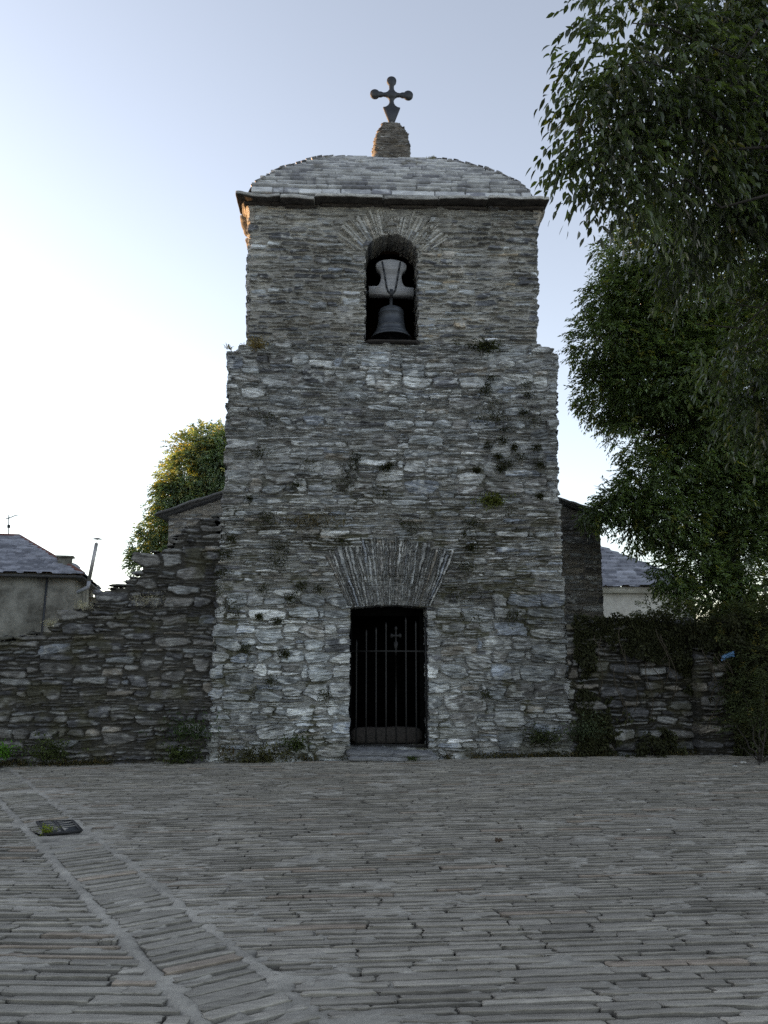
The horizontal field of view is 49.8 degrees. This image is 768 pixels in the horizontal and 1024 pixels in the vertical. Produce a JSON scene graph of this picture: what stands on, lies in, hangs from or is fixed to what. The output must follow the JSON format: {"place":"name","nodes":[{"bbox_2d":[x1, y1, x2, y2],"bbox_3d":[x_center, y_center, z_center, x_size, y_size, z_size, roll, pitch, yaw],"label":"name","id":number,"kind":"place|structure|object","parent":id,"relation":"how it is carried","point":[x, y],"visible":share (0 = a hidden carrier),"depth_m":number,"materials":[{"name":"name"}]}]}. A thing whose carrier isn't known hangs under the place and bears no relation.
{"place":"outdoors","nodes":[
{"label":"outdoors","id":0,"kind":"place"},
{"bbox_2d":[0,803,190,1023],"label":"street paving","id":1,"kind":"structure","parent":0,"point":[68,987],"depth_m":4.34,"materials":[{"name":"stone"}]},
{"bbox_2d":[155,490,603,623],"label":"church nave","id":2,"kind":"structure","parent":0,"point":[581,572],"depth_m":15.67,"materials":[{"name":"grey stone"}]},
{"bbox_2d":[0,0,767,617],"label":"sky","id":3,"kind":"structure","parent":0,"point":[131,131],"materials":[{"name":"blue"}]},
{"bbox_2d":[0,754,767,1023],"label":"square paving","id":4,"kind":"structure","parent":0,"point":[687,977],"depth_m":5.94,"materials":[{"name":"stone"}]},
{"bbox_2d":[0,738,22,761],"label":"bright weed","id":5,"kind":"object","parent":4,"relation":"on","point":[8,749],"visible":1,"depth_m":11.64,"materials":[{"name":"green plant"}]},
{"bbox_2d":[6,732,88,765],"bbox_3d":[-4.734,3.332,11.642,1.170,0.514,0.444,0,-9,-2],"label":"round weed","id":6,"kind":"object","parent":4,"relation":"on","point":[48,752],"visible":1,"depth_m":11.70,"materials":[{"name":"green plant"}]},
{"bbox_2d":[0,771,319,1023],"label":"drain channel","id":7,"kind":"object","parent":4,"relation":"on","point":[225,990],"visible":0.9,"depth_m":4.74,"materials":[{"name":"stone"}]},
{"bbox_2d":[35,819,82,835],"bbox_3d":[-3.037,2.940,7.725,0.440,0.037,0.680,6,-11,-31],"label":"drain grate","id":8,"kind":"object","parent":7,"relation":"in","point":[76,828],"visible":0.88,"depth_m":7.64,"materials":[{"name":"metal"}]},
{"bbox_2d":[32,820,56,835],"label":"grate weed","id":9,"kind":"object","parent":8,"relation":"on","point":[48,828],"visible":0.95,"depth_m":7.43,"materials":[{"name":"green plant"}]},
{"bbox_2d":[138,706,220,743],"bbox_3d":[-2.912,3.038,11.775,1.214,0.551,0.487,0,-9,-2],"label":"leafy weed","id":10,"kind":"object","parent":4,"relation":"on","point":[184,729],"visible":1,"depth_m":11.86,"materials":[{"name":"green plant"}]},
{"bbox_2d":[159,736,204,764],"bbox_3d":[-2.881,3.411,11.737,0.675,0.463,0.333,0,-9,-2],"label":"nettle clump","id":11,"kind":"object","parent":4,"relation":"on","point":[180,755],"visible":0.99,"depth_m":11.77,"materials":[{"name":"green plant"}]},
{"bbox_2d":[210,746,236,757],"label":"brown weed","id":12,"kind":"object","parent":4,"relation":"on","point":[222,751],"visible":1,"depth_m":11.90,"materials":[{"name":"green plant"}]},
{"bbox_2d":[218,738,291,762],"bbox_3d":[-1.841,3.491,11.855,1.104,0.474,0.285,0,-9,-2],"label":"base weed","id":13,"kind":"object","parent":4,"relation":"on","point":[260,757],"visible":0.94,"depth_m":11.87,"materials":[{"name":"green plant"}]},
{"bbox_2d":[275,728,313,752],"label":"broadleaf weed","id":14,"kind":"object","parent":4,"relation":"on","point":[294,743],"visible":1,"depth_m":11.92,"materials":[{"name":"green plant"}]},
{"bbox_2d":[407,755,419,760],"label":"doorstep weed","id":15,"kind":"object","parent":4,"relation":"on","point":[412,758],"visible":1,"depth_m":11.80,"materials":[{"name":"green plant"}]},
{"bbox_3d":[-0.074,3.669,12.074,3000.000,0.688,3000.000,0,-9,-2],"label":"ground","id":16,"kind":"structure","parent":0,"visible":0},
{"bbox_2d":[0,533,102,641],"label":"slate roof house","id":17,"kind":"structure","parent":16,"relation":"on","point":[39,585],"depth_m":26.85,"materials":[{"name":"beige paint"}]},
{"bbox_2d":[6,514,17,533],"bbox_3d":[-13.719,0.582,30.458,0.832,1.035,0.356,-6,-11,32],"label":"tv antenna","id":18,"kind":"object","parent":17,"relation":"on","point":[8,525],"visible":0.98,"depth_m":30.62,"materials":[{"name":"black metal"}]},
{"bbox_2d":[72,563,100,607],"bbox_3d":[-12.123,4.592,32.303,2.166,5.328,1.200,0,-9,-2],"label":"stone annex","id":19,"kind":"object","parent":16,"relation":"on","point":[91,599],"visible":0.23,"depth_m":32.14,"materials":[{"name":"grey stone"}]},
{"bbox_2d":[0,515,221,766],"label":"ruined wall","id":20,"kind":"structure","parent":16,"relation":"on","point":[114,672],"depth_m":12.20,"materials":[{"name":"grey stone"}]},
{"bbox_2d":[43,616,58,628],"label":"wall flowers","id":21,"kind":"object","parent":20,"relation":"attached to","point":[53,622],"visible":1,"depth_m":12.18,"materials":[{"name":"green plant"}]},
{"bbox_2d":[74,599,97,609],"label":"wall top flowers","id":22,"kind":"object","parent":20,"relation":"attached to","point":[84,604],"visible":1,"depth_m":12.23,"materials":[{"name":"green plant"}]},
{"bbox_2d":[129,590,169,606],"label":"pale flower clump","id":23,"kind":"object","parent":20,"relation":"attached to","point":[147,600],"visible":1,"depth_m":12.24,"materials":[{"name":"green plant"}]},
{"bbox_2d":[118,417,226,577],"bbox_3d":[-6.388,1.507,29.937,5.940,10.135,3.853,0,-9,-2],"label":"sunlit tree","id":24,"kind":"object","parent":16,"relation":"on","point":[200,459],"visible":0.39,"depth_m":29.16,"materials":[{"name":"green plant"}]},
{"bbox_2d":[0,748,699,766],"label":"ground growth","id":25,"kind":"object","parent":16,"relation":"on","point":[669,752],"visible":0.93,"depth_m":12.01,"materials":[{"name":"green plant"}]},
{"bbox_2d":[517,723,563,746],"bbox_3d":[2.317,3.255,12.063,0.718,0.364,0.339,0,-9,-2],"label":"base fern","id":26,"kind":"object","parent":25,"relation":"on","point":[540,735],"visible":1,"depth_m":12.09,"materials":[{"name":"green plant"}]},
{"bbox_2d":[205,122,573,762],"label":"bell tower","id":27,"kind":"structure","parent":16,"relation":"on","point":[397,655],"depth_m":12.84,"materials":[{"name":"stone"}]},
{"bbox_2d":[223,344,233,349],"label":"pale weed","id":28,"kind":"object","parent":27,"relation":"on","point":[228,346],"visible":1,"depth_m":13.08,"materials":[{"name":"white plant"}]},
{"bbox_2d":[240,335,271,350],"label":"dry weed","id":29,"kind":"object","parent":27,"relation":"on","point":[259,344],"visible":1,"depth_m":12.93,"materials":[{"name":"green plant"}]},
{"bbox_2d":[204,373,558,756],"bbox_3d":[-0.030,0.719,12.512,5.291,5.917,0.186,0,-9,-2],"label":"wall moss","id":30,"kind":"object","parent":27,"relation":"attached to","point":[498,456],"depth_m":12.61,"materials":[{"name":"green plant"}]},
{"bbox_2d":[275,508,345,533],"bbox_3d":[-1.067,0.141,12.404,1.173,0.481,0.402,0,-9,-2],"label":"dry grass tuft","id":31,"kind":"object","parent":30,"relation":"attached to","point":[313,522],"visible":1,"depth_m":12.54,"materials":[{"name":"green plant"}]},
{"bbox_2d":[470,491,515,511],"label":"fern tuft","id":32,"kind":"object","parent":30,"relation":"attached to","point":[491,500],"visible":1,"depth_m":12.69,"materials":[{"name":"green plant"}]},
{"bbox_2d":[366,259,415,339],"bbox_3d":[0.117,-3.464,13.595,0.827,1.380,0.660,-7,-11,35],"label":"church bell","id":33,"kind":"object","parent":27,"relation":"hanging from","point":[391,287],"visible":0.96,"depth_m":13.55,"materials":[{"name":"grey metal"}]},
{"bbox_2d":[370,76,412,121],"bbox_3d":[0.149,-8.030,16.230,0.845,1.095,0.050,1,-9,-3],"label":"iron cross","id":34,"kind":"object","parent":27,"relation":"on","point":[391,109],"visible":0.98,"depth_m":16.22,"materials":[{"name":"grey metal"}]},
{"bbox_2d":[454,337,500,356],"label":"ledge moss tuft","id":35,"kind":"object","parent":27,"relation":"on","point":[489,346],"visible":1,"depth_m":13.08,"materials":[{"name":"green plant"}]},
{"bbox_2d":[525,0,767,484],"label":"leafy tree","id":36,"kind":"object","parent":16,"relation":"on","point":[733,141],"visible":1,"depth_m":6.29,"materials":[{"name":"green plant"}]},
{"bbox_2d":[601,547,694,620],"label":"pale walled house","id":37,"kind":"structure","parent":16,"relation":"on","point":[624,588],"depth_m":23.75,"materials":[{"name":"white paint"}]},
{"bbox_2d":[556,207,767,620],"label":"bushy tree","id":38,"kind":"object","parent":16,"relation":"on","point":[725,530],"visible":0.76,"depth_m":14.87,"materials":[{"name":"green plant"}]},
{"bbox_2d":[565,617,766,755],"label":"boundary wall","id":39,"kind":"structure","parent":16,"relation":"on","point":[676,714],"depth_m":12.44,"materials":[{"name":"grey stone"}]},
{"bbox_2d":[629,589,767,691],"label":"hedge shrub","id":40,"kind":"object","parent":16,"relation":"on","point":[734,608],"visible":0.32,"depth_m":12.69,"materials":[{"name":"green plant"}]},
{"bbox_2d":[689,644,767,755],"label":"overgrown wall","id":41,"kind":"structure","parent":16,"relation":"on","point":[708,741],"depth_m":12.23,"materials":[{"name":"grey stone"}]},
{"bbox_2d":[570,609,767,757],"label":"ivy","id":42,"kind":"object","parent":41,"relation":"attached to","point":[654,623],"depth_m":12.41,"materials":[{"name":"green plant"}]},
{"bbox_2d":[561,711,611,741],"bbox_3d":[2.952,3.125,12.048,0.758,0.458,0.414,0,-9,-2],"label":"corner fern","id":43,"kind":"object","parent":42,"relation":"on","point":[583,729],"visible":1,"depth_m":12.10,"materials":[{"name":"green plant"}]},
{"bbox_2d":[721,651,734,660],"bbox_3d":[5.058,2.114,12.162,0.210,0.147,0.078,0,-9,-2],"label":"plastic bag","id":44,"kind":"object","parent":42,"relation":"on","point":[730,654],"visible":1,"depth_m":12.16,"materials":[{"name":"blue plastic"}]},
{"bbox_2d":[708,638,767,764],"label":"bramble bush","id":45,"kind":"object","parent":16,"relation":"on","point":[762,687],"visible":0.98,"depth_m":11.72,"materials":[{"name":"green plant"}]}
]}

